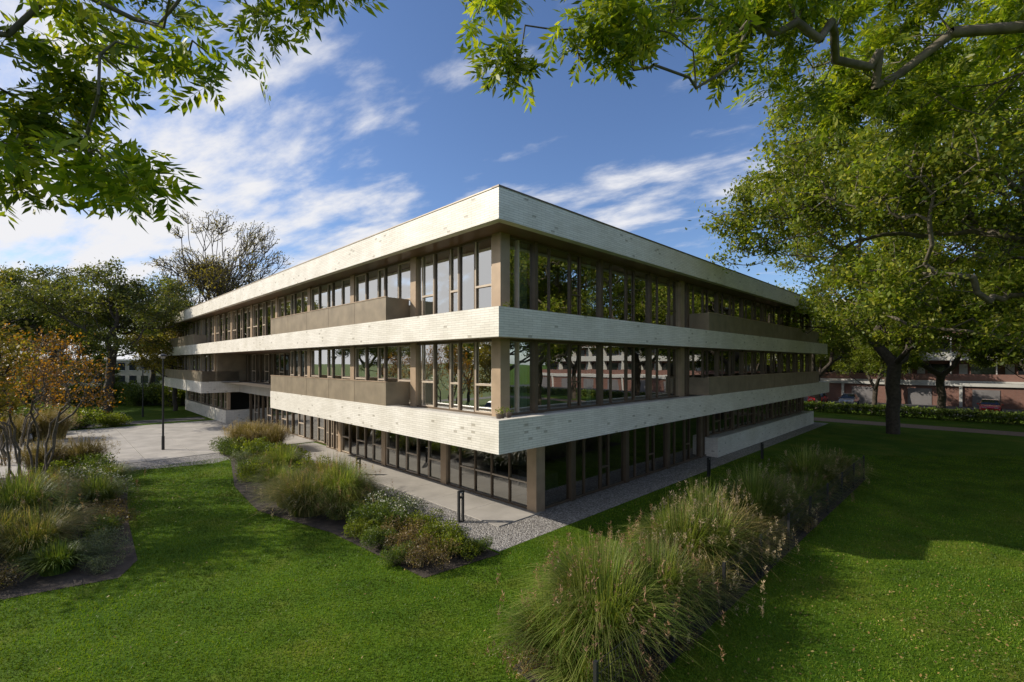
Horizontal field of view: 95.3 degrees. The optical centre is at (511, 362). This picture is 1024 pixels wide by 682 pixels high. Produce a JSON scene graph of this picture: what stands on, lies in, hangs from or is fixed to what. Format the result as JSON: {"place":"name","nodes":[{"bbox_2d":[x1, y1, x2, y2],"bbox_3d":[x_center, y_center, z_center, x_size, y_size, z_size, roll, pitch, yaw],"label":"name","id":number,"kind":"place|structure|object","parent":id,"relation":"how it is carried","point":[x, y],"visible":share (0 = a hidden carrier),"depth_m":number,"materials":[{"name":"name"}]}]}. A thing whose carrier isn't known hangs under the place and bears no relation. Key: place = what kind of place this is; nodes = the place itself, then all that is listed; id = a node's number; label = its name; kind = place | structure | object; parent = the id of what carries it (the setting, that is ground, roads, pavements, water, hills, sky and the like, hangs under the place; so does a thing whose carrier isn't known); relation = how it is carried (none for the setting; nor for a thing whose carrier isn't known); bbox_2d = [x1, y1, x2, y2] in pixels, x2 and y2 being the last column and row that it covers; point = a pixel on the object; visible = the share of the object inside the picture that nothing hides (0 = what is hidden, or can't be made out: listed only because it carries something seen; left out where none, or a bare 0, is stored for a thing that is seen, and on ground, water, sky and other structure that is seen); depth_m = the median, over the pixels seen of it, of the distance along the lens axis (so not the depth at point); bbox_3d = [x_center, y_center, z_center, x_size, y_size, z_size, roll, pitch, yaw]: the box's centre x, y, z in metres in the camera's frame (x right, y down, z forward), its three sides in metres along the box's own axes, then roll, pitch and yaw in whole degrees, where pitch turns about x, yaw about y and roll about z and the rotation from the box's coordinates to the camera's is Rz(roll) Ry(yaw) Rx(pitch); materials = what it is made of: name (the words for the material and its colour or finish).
{"place":"outdoors","nodes":[
{"label":"outdoors","id":0,"kind":"place"},
{"bbox_2d":[14,401,76,440],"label":"ornamental grass","id":1,"kind":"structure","parent":0,"point":[34,435],"depth_m":33.14,"materials":[{"name":"plant"}]},
{"bbox_2d":[25,359,161,386],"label":"building","id":2,"kind":"structure","parent":0,"point":[129,372],"depth_m":107.24,"materials":[{"name":"white paint"}]},
{"bbox_2d":[0,420,315,478],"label":"paved plaza","id":3,"kind":"structure","parent":0,"point":[141,443],"depth_m":33.32,"materials":[{"name":"concrete"}]},
{"bbox_2d":[26,407,81,440],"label":"ornamental grass","id":4,"kind":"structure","parent":3,"relation":"on","point":[62,430],"depth_m":33.65,"materials":[{"name":"plant"}]},
{"bbox_2d":[221,416,279,446],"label":"pampas grass","id":5,"kind":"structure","parent":3,"relation":"on","point":[246,434],"depth_m":29.47,"materials":[{"name":"plant"}]},
{"bbox_2d":[291,443,541,526],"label":"paved terrace","id":6,"kind":"structure","parent":0,"point":[495,512],"depth_m":19.97,"materials":[{"name":"concrete"}]},
{"bbox_2d":[0,0,1021,362],"label":"sky","id":7,"kind":"structure","parent":0,"point":[379,128],"materials":[{"name":"blue"}]},
{"bbox_2d":[0,369,1023,681],"bbox_3d":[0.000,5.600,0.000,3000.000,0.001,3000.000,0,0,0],"label":"ground","id":8,"kind":"structure","parent":0,"point":[846,439],"depth_m":11.31,"materials":[{"name":"green plant"}]},
{"bbox_2d":[0,270,51,421],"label":"birch tree","id":9,"kind":"object","parent":8,"relation":"on","point":[11,346],"visible":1,"depth_m":17.49,"materials":[{"name":"green plant"}]},
{"bbox_2d":[0,346,76,465],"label":"juneberry tree","id":10,"kind":"object","parent":8,"relation":"on","point":[24,422],"visible":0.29,"depth_m":25.87,"materials":[{"name":"orange plant"}]},
{"bbox_2d":[5,315,112,386],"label":"plane tree","id":11,"kind":"object","parent":8,"relation":"on","point":[62,335],"visible":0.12,"depth_m":67.79,"materials":[{"name":"green plant"}]},
{"bbox_2d":[0,260,130,404],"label":"plane tree","id":12,"kind":"object","parent":8,"relation":"on","point":[33,324],"visible":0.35,"depth_m":49.08,"materials":[{"name":"green plant"}]},
{"bbox_2d":[0,472,136,598],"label":"planting bed","id":13,"kind":"object","parent":8,"relation":"on","point":[76,575],"visible":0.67,"depth_m":12.29,"materials":[{"name":"soil"}]},
{"bbox_2d":[0,498,81,552],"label":"ornamental grass","id":14,"kind":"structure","parent":13,"relation":"on","point":[3,515],"depth_m":14.31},
{"bbox_2d":[0,436,83,471],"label":"ornamental grass","id":15,"kind":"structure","parent":13,"relation":"on","point":[26,456],"depth_m":22.96,"materials":[{"name":"plant"}]},
{"bbox_2d":[1,465,88,489],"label":"ornamental grass","id":16,"kind":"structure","parent":13,"relation":"on","point":[54,476],"depth_m":19.20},
{"bbox_2d":[3,534,87,566],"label":"ornamental grass","id":17,"kind":"object","parent":13,"relation":"on","point":[33,547],"depth_m":12.84,"materials":[{"name":"green plant"}]},
{"bbox_2d":[0,457,98,517],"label":"ornamental grass","id":18,"kind":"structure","parent":13,"relation":"on","point":[10,494],"depth_m":15.52,"materials":[{"name":"plant"}]},
{"bbox_2d":[5,471,101,509],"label":"ornamental grass","id":19,"kind":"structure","parent":13,"relation":"on","point":[55,483],"depth_m":17.49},
{"bbox_2d":[0,503,109,562],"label":"ornamental grass","id":20,"kind":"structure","parent":13,"relation":"on","point":[13,545],"depth_m":13.30,"materials":[{"name":"plant"}]},
{"bbox_2d":[4,536,105,580],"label":"ornamental grass","id":21,"kind":"object","parent":13,"relation":"on","point":[60,558],"depth_m":12.30,"materials":[{"name":"green plant"}]},
{"bbox_2d":[0,496,118,550],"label":"ornamental grass","id":22,"kind":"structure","parent":13,"relation":"on","point":[71,510],"depth_m":14.87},
{"bbox_2d":[0,323,124,479],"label":"juneberry tree","id":23,"kind":"object","parent":13,"relation":"on","point":[66,375],"visible":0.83,"depth_m":20.97,"materials":[{"name":"orange plant"}]},
{"bbox_2d":[47,433,126,473],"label":"ornamental grass","id":24,"kind":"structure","parent":13,"relation":"on","point":[80,449],"depth_m":23.70,"materials":[{"name":"plant"}]},
{"bbox_2d":[66,452,116,472],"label":"shrub","id":25,"kind":"object","parent":13,"relation":"on","point":[105,460],"visible":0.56,"depth_m":22.58,"materials":[{"name":"green plant"}]},
{"bbox_2d":[71,514,124,542],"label":"shrub","id":26,"kind":"object","parent":13,"relation":"on","point":[109,522],"visible":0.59,"depth_m":14.65,"materials":[{"name":"green plant"}]},
{"bbox_2d":[69,524,128,554],"bbox_3d":[-12.115,5.237,13.662,1.220,0.758,1.352,0,0,17],"label":"shrub","id":27,"kind":"object","parent":13,"relation":"on","point":[98,537],"visible":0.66,"depth_m":13.76,"materials":[{"name":"green plant"}]},
{"bbox_2d":[61,463,137,491],"bbox_3d":[-17.621,4.978,19.591,2.361,1.299,2.656,0,0,36],"label":"aster bush","id":28,"kind":"object","parent":13,"relation":"on","point":[98,473],"visible":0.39,"depth_m":19.75,"materials":[{"name":"green plant"}]},
{"bbox_2d":[54,466,149,509],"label":"ornamental grass","id":29,"kind":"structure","parent":13,"relation":"on","point":[107,489],"depth_m":17.82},
{"bbox_2d":[79,553,124,574],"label":"shrub","id":30,"kind":"object","parent":13,"relation":"on","point":[98,564],"visible":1,"depth_m":12.41,"materials":[{"name":"green plant"}]},
{"bbox_2d":[77,533,133,562],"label":"shrub","id":31,"kind":"object","parent":13,"relation":"on","point":[108,549],"visible":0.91,"depth_m":13.10,"materials":[{"name":"green plant"}]},
{"bbox_2d":[79,503,141,529],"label":"hydrangea bush","id":32,"kind":"object","parent":13,"relation":"on","point":[127,514],"visible":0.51,"depth_m":15.72,"materials":[{"name":"green plant"}]},
{"bbox_2d":[64,407,120,428],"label":"shrub","id":33,"kind":"object","parent":8,"relation":"on","point":[84,419],"visible":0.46,"depth_m":39.44,"materials":[{"name":"green plant"}]},
{"bbox_2d":[64,353,122,405],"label":"birch tree","id":34,"kind":"object","parent":8,"relation":"on","point":[99,359],"visible":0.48,"depth_m":59.97,"materials":[{"name":"green plant"}]},
{"bbox_2d":[0,256,201,412],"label":"plane tree","id":35,"kind":"object","parent":8,"relation":"on","point":[125,294],"visible":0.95,"depth_m":44.84,"materials":[{"name":"green plant"}]},
{"bbox_2d":[118,302,183,405],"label":"birch tree","id":36,"kind":"object","parent":8,"relation":"on","point":[143,356],"visible":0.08,"depth_m":56.88,"materials":[{"name":"green plant"}]},
{"bbox_2d":[122,326,183,410],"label":"birch tree","id":37,"kind":"object","parent":8,"relation":"on","point":[155,359],"visible":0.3,"depth_m":53.25,"materials":[{"name":"green plant"}]},
{"bbox_2d":[116,453,228,470],"bbox_3d":[-18.757,5.594,26.020,8.999,0.001,3.200,0,0,-45],"label":"gravel plaza edge","id":38,"kind":"object","parent":8,"relation":"on","point":[173,461],"visible":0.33,"depth_m":26.36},
{"bbox_2d":[0,0,387,232],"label":"ash tree","id":39,"kind":"object","parent":8,"relation":"on","point":[33,121],"visible":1,"depth_m":3.12,"materials":[{"name":"green plant"}]},
{"bbox_2d":[134,209,293,306],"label":"bare tree","id":40,"kind":"object","parent":8,"relation":"on","point":[213,282],"visible":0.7,"depth_m":72.94,"materials":[{"name":"brown plant"}]},
{"bbox_2d":[221,452,498,577],"bbox_3d":[-9.832,5.588,21.390,4.602,0.001,24.093,0,0,-40],"label":"planting bed","id":41,"kind":"object","parent":8,"relation":"on","point":[324,523],"visible":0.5,"depth_m":15.89,"materials":[{"name":"soil"}]},
{"bbox_2d":[233,460,277,482],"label":"shrub","id":42,"kind":"object","parent":41,"relation":"on","point":[251,469],"visible":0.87,"depth_m":22.14,"materials":[{"name":"green plant"}]},
{"bbox_2d":[247,419,294,444],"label":"pampas grass","id":43,"kind":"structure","parent":41,"relation":"on","point":[273,436],"depth_m":29.23,"materials":[{"name":"plant"}]},
{"bbox_2d":[242,458,300,489],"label":"ornamental grass","id":44,"kind":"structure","parent":41,"relation":"on","point":[270,473],"depth_m":20.38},
{"bbox_2d":[240,467,313,508],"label":"ornamental grass","id":45,"kind":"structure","parent":41,"relation":"on","point":[271,487],"depth_m":17.95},
{"bbox_2d":[256,441,316,470],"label":"ornamental grass","id":46,"kind":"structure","parent":41,"relation":"on","point":[280,457],"depth_m":23.47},
{"bbox_2d":[244,465,366,519],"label":"ornamental grass","id":47,"kind":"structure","parent":41,"relation":"on","point":[294,506],"depth_m":16.82,"materials":[{"name":"plant"}]},
{"bbox_2d":[271,451,384,492],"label":"ornamental grass","id":48,"kind":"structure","parent":41,"relation":"on","point":[321,465],"depth_m":19.32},
{"bbox_2d":[285,455,392,510],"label":"ornamental grass","id":49,"kind":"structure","parent":41,"relation":"on","point":[351,478],"depth_m":17.61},
{"bbox_2d":[302,481,381,520],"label":"ornamental grass","id":50,"kind":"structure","parent":41,"relation":"on","point":[335,502],"depth_m":16.59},
{"bbox_2d":[342,516,387,539],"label":"shrub","id":51,"kind":"object","parent":41,"relation":"on","point":[356,528],"visible":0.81,"depth_m":14.86,"materials":[{"name":"green plant"}]},
{"bbox_2d":[345,499,403,528],"bbox_3d":[-4.476,5.160,15.359,1.704,0.996,1.598,0,0,25],"label":"shrub","id":52,"kind":"object","parent":41,"relation":"on","point":[377,512],"visible":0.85,"depth_m":15.42,"materials":[{"name":"green plant"}]},
{"bbox_2d":[358,525,397,551],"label":"shrub","id":53,"kind":"object","parent":41,"relation":"on","point":[370,538],"visible":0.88,"depth_m":13.88,"materials":[{"name":"green plant"}]},
{"bbox_2d":[358,487,414,513],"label":"aster bush","id":54,"kind":"object","parent":41,"relation":"on","point":[369,496],"visible":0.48,"depth_m":16.85,"materials":[{"name":"green plant"}]},
{"bbox_2d":[376,539,414,567],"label":"shrub","id":55,"kind":"object","parent":41,"relation":"on","point":[395,555],"visible":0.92,"depth_m":12.79,"materials":[{"name":"green plant"}]},
{"bbox_2d":[372,513,429,544],"bbox_3d":[-3.509,5.260,14.629,1.928,0.738,2.043,0,0,-17],"label":"hydrangea bush","id":56,"kind":"object","parent":41,"relation":"on","point":[405,526],"visible":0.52,"depth_m":14.67,"materials":[{"name":"green plant"}]},
{"bbox_2d":[381,492,428,528],"bbox_3d":[-3.895,5.140,16.484,2.213,0.961,1.968,0,0,40],"label":"aster bush","id":57,"kind":"object","parent":41,"relation":"on","point":[411,507],"visible":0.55,"depth_m":16.37,"materials":[{"name":"green plant"}]},
{"bbox_2d":[383,522,442,559],"bbox_3d":[-2.913,5.252,13.675,1.821,0.754,1.930,0,0,17],"label":"hydrangea bush","id":58,"kind":"object","parent":41,"relation":"on","point":[410,537],"visible":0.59,"depth_m":13.66,"materials":[{"name":"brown plant"}]},
{"bbox_2d":[396,508,443,535],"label":"shrub","id":59,"kind":"object","parent":41,"relation":"on","point":[424,518],"visible":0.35,"depth_m":15.31,"materials":[{"name":"green plant"}]},
{"bbox_2d":[398,535,461,569],"bbox_3d":[-2.302,5.244,12.915,1.816,0.772,1.714,0,0,2],"label":"hydrangea bush","id":60,"kind":"object","parent":41,"relation":"on","point":[423,555],"visible":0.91,"depth_m":12.62,"materials":[{"name":"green plant"}]},
{"bbox_2d":[415,517,459,546],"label":"shrub","id":61,"kind":"object","parent":41,"relation":"on","point":[438,527],"visible":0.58,"depth_m":14.12,"materials":[{"name":"green plant"}]},
{"bbox_2d":[428,528,480,561],"bbox_3d":[-1.576,5.246,13.362,1.409,0.805,1.313,0,0,17],"label":"shrub","id":62,"kind":"object","parent":41,"relation":"on","point":[460,540],"visible":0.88,"depth_m":13.25,"materials":[{"name":"green plant"}]},
{"bbox_2d":[223,353,760,503],"bbox_3d":[-6.151,0.643,49.070,38.280,9.866,55.280,0,0,-45],"label":"interior","id":63,"kind":"object","parent":8,"relation":"on","point":[555,471],"visible":0.13,"depth_m":26.28,"materials":[{"name":"paint"}]},
{"bbox_2d":[177,232,811,512],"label":"window frames","id":64,"kind":"structure","parent":63,"relation":"on","point":[334,436],"depth_m":21.48,"materials":[{"name":"metal"}]},
{"bbox_2d":[165,296,818,405],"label":"balustrades","id":65,"kind":"object","parent":64,"relation":"attached to","point":[384,393],"visible":0.94,"depth_m":24.85,"materials":[{"name":"brown metal"}]},
{"bbox_2d":[181,238,806,413],"bbox_3d":[-6.222,0.635,49.070,38.780,9.770,55.980,0,0,-45],"label":"window glass","id":66,"kind":"object","parent":64,"relation":"in","point":[559,353],"visible":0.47,"depth_m":19.31,"materials":[{"name":"glass"}]},
{"bbox_2d":[164,184,828,454],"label":"slab bands","id":67,"kind":"object","parent":63,"relation":"on","point":[494,210],"visible":0.64,"depth_m":18.72,"materials":[{"name":"white concrete"}]},
{"bbox_2d":[185,390,813,457],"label":"plinth walls","id":68,"kind":"structure","parent":63,"relation":"on","point":[723,443],"depth_m":36.26,"materials":[{"name":"white concrete"}]},
{"bbox_2d":[16,446,1023,681],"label":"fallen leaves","id":69,"kind":"object","parent":8,"relation":"on","point":[853,649],"visible":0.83,"depth_m":10.28,"materials":[{"name":"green plant"}]},
{"bbox_2d":[287,422,827,550],"bbox_3d":[6.204,5.595,36.449,41.795,0.001,22.997,0,0,-45],"label":"gravel strip","id":70,"kind":"object","parent":8,"relation":"on","point":[550,519],"visible":0.38,"depth_m":18.51,"materials":[{"name":"gravel"}]},
{"bbox_2d":[513,476,865,681],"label":"planting bed","id":71,"kind":"object","parent":8,"relation":"on","point":[746,580],"depth_m":10.64,"materials":[{"name":"soil"}]},
{"bbox_2d":[497,625,562,680],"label":"shrub","id":72,"kind":"object","parent":71,"relation":"on","point":[519,658],"visible":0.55,"depth_m":8.27,"materials":[{"name":"green plant"}]},
{"bbox_2d":[480,578,634,681],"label":"ornamental grass","id":73,"kind":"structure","parent":71,"relation":"on","point":[524,622],"depth_m":8.50,"materials":[{"name":"plant"}]},
{"bbox_2d":[513,620,648,681],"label":"ornamental grass","id":74,"kind":"object","parent":71,"relation":"on","point":[583,676],"depth_m":7.93,"materials":[{"name":"plant"}]},
{"bbox_2d":[496,522,698,653],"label":"ornamental grass","id":75,"kind":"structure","parent":71,"relation":"on","point":[571,556],"depth_m":9.94,"materials":[{"name":"plant"}]},
{"bbox_2d":[499,526,725,681],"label":"ornamental grass","id":76,"kind":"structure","parent":71,"relation":"on","point":[612,617],"depth_m":8.59,"materials":[{"name":"plant"}]},
{"bbox_2d":[606,647,666,681],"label":"shrub","id":77,"kind":"object","parent":71,"relation":"on","point":[646,670],"visible":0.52,"depth_m":8.18,"materials":[{"name":"green plant"}]},
{"bbox_2d":[586,518,742,647],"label":"ornamental grass","id":78,"kind":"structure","parent":71,"relation":"on","point":[661,564],"depth_m":9.62,"materials":[{"name":"plant"}]},
{"bbox_2d":[601,503,741,573],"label":"ornamental grass","id":79,"kind":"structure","parent":71,"relation":"on","point":[629,535],"depth_m":12.64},
{"bbox_2d":[651,619,702,651],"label":"shrub","id":80,"kind":"object","parent":71,"relation":"on","point":[686,639],"visible":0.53,"depth_m":9.10,"materials":[{"name":"green plant"}]},
{"bbox_2d":[617,487,748,572],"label":"ornamental grass","id":81,"kind":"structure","parent":71,"relation":"on","point":[686,531],"depth_m":11.63,"materials":[{"name":"plant"}]},
{"bbox_2d":[619,481,770,591],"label":"ornamental grass","id":82,"kind":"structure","parent":71,"relation":"on","point":[686,537],"depth_m":11.65,"materials":[{"name":"plant"}]},
{"bbox_2d":[627,521,763,639],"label":"ornamental grass","id":83,"kind":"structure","parent":71,"relation":"on","point":[675,538],"depth_m":10.01,"materials":[{"name":"plant"}]},
{"bbox_2d":[667,476,751,534],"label":"ornamental grass","id":84,"kind":"object","parent":71,"relation":"on","point":[703,495],"depth_m":13.62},
{"bbox_2d":[651,491,768,579],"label":"ornamental grass","id":85,"kind":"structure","parent":71,"relation":"on","point":[710,511],"depth_m":11.80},
{"bbox_2d":[631,478,793,585],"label":"ornamental grass","id":86,"kind":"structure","parent":71,"relation":"on","point":[717,503],"depth_m":12.15,"materials":[{"name":"plant"}]},
{"bbox_2d":[669,545,767,619],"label":"ornamental grass","id":87,"kind":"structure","parent":71,"relation":"on","point":[715,575],"depth_m":10.64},
{"bbox_2d":[593,455,864,681],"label":"wire fence","id":88,"kind":"object","parent":71,"relation":"on","point":[845,473],"visible":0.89,"depth_m":10.44,"materials":[{"name":"metal"}]},
{"bbox_2d":[696,479,797,566],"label":"ornamental grass","id":89,"kind":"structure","parent":71,"relation":"on","point":[736,502],"depth_m":13.04,"materials":[{"name":"plant"}]},
{"bbox_2d":[712,455,806,534],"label":"ornamental grass","id":90,"kind":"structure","parent":71,"relation":"on","point":[761,495],"depth_m":15.19,"materials":[{"name":"plant"}]},
{"bbox_2d":[725,512,799,567],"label":"ornamental grass","id":91,"kind":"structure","parent":71,"relation":"on","point":[758,532],"depth_m":12.92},
{"bbox_2d":[714,473,820,520],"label":"ornamental grass","id":92,"kind":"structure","parent":71,"relation":"on","point":[790,497],"depth_m":16.27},
{"bbox_2d":[766,494,817,530],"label":"ornamental grass","id":93,"kind":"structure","parent":71,"relation":"on","point":[784,517],"depth_m":15.43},
{"bbox_2d":[772,475,841,516],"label":"ornamental grass","id":94,"kind":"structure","parent":71,"relation":"on","point":[800,491],"depth_m":16.88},
{"bbox_2d":[766,438,851,483],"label":"ornamental grass","id":95,"kind":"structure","parent":71,"relation":"on","point":[799,465],"depth_m":19.70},
{"bbox_2d":[768,467,854,504],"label":"ornamental grass","id":96,"kind":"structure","parent":71,"relation":"on","point":[811,480],"depth_m":18.62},
{"bbox_2d":[777,456,874,491],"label":"ornamental grass","id":97,"kind":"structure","parent":71,"relation":"on","point":[836,473],"depth_m":20.09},
{"bbox_2d":[795,447,882,479],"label":"ornamental grass","id":98,"kind":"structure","parent":71,"relation":"on","point":[846,461],"depth_m":21.85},
{"bbox_2d":[455,0,1023,161],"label":"ash tree","id":99,"kind":"object","parent":8,"relation":"on","point":[628,42],"visible":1,"depth_m":5.51,"materials":[{"name":"green plant"}]},
{"bbox_2d":[811,295,864,408],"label":"maple tree","id":100,"kind":"object","parent":8,"relation":"on","point":[831,355],"visible":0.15,"depth_m":55.20,"materials":[{"name":"green plant"}]},
{"bbox_2d":[685,3,1023,364],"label":"ash tree","id":101,"kind":"object","parent":8,"relation":"on","point":[960,166],"visible":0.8,"depth_m":19.52,"materials":[{"name":"green plant"}]},
{"bbox_2d":[827,324,929,404],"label":"maple tree","id":102,"kind":"object","parent":8,"relation":"on","point":[869,355],"visible":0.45,"depth_m":50.22,"materials":[{"name":"green plant"}]},
{"bbox_2d":[766,146,1023,434],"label":"lime tree","id":103,"kind":"object","parent":8,"relation":"on","point":[875,336],"visible":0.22,"depth_m":34.48,"materials":[{"name":"green plant"}]},
{"bbox_2d":[804,296,1023,409],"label":"apartment block","id":104,"kind":"structure","parent":8,"relation":"on","point":[966,385],"depth_m":61.28,"materials":[{"name":"red brick"}]},
{"bbox_2d":[804,400,1023,424],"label":"hedge","id":105,"kind":"object","parent":8,"relation":"on","point":[1008,417],"visible":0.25,"depth_m":46.33,"materials":[{"name":"green plant"}]},
{"bbox_2d":[851,291,1020,415],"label":"maple tree","id":106,"kind":"object","parent":8,"relation":"on","point":[940,388],"visible":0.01,"depth_m":48.53,"materials":[{"name":"green plant"}]},
{"bbox_2d":[946,325,1023,369],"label":"maple tree","id":107,"kind":"object","parent":8,"relation":"on","point":[982,360],"visible":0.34,"depth_m":45.07,"materials":[{"name":"green plant"}]},
{"bbox_2d":[814,417,1023,435],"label":"brick path","id":108,"kind":"structure","parent":0,"point":[931,427],"depth_m":40.16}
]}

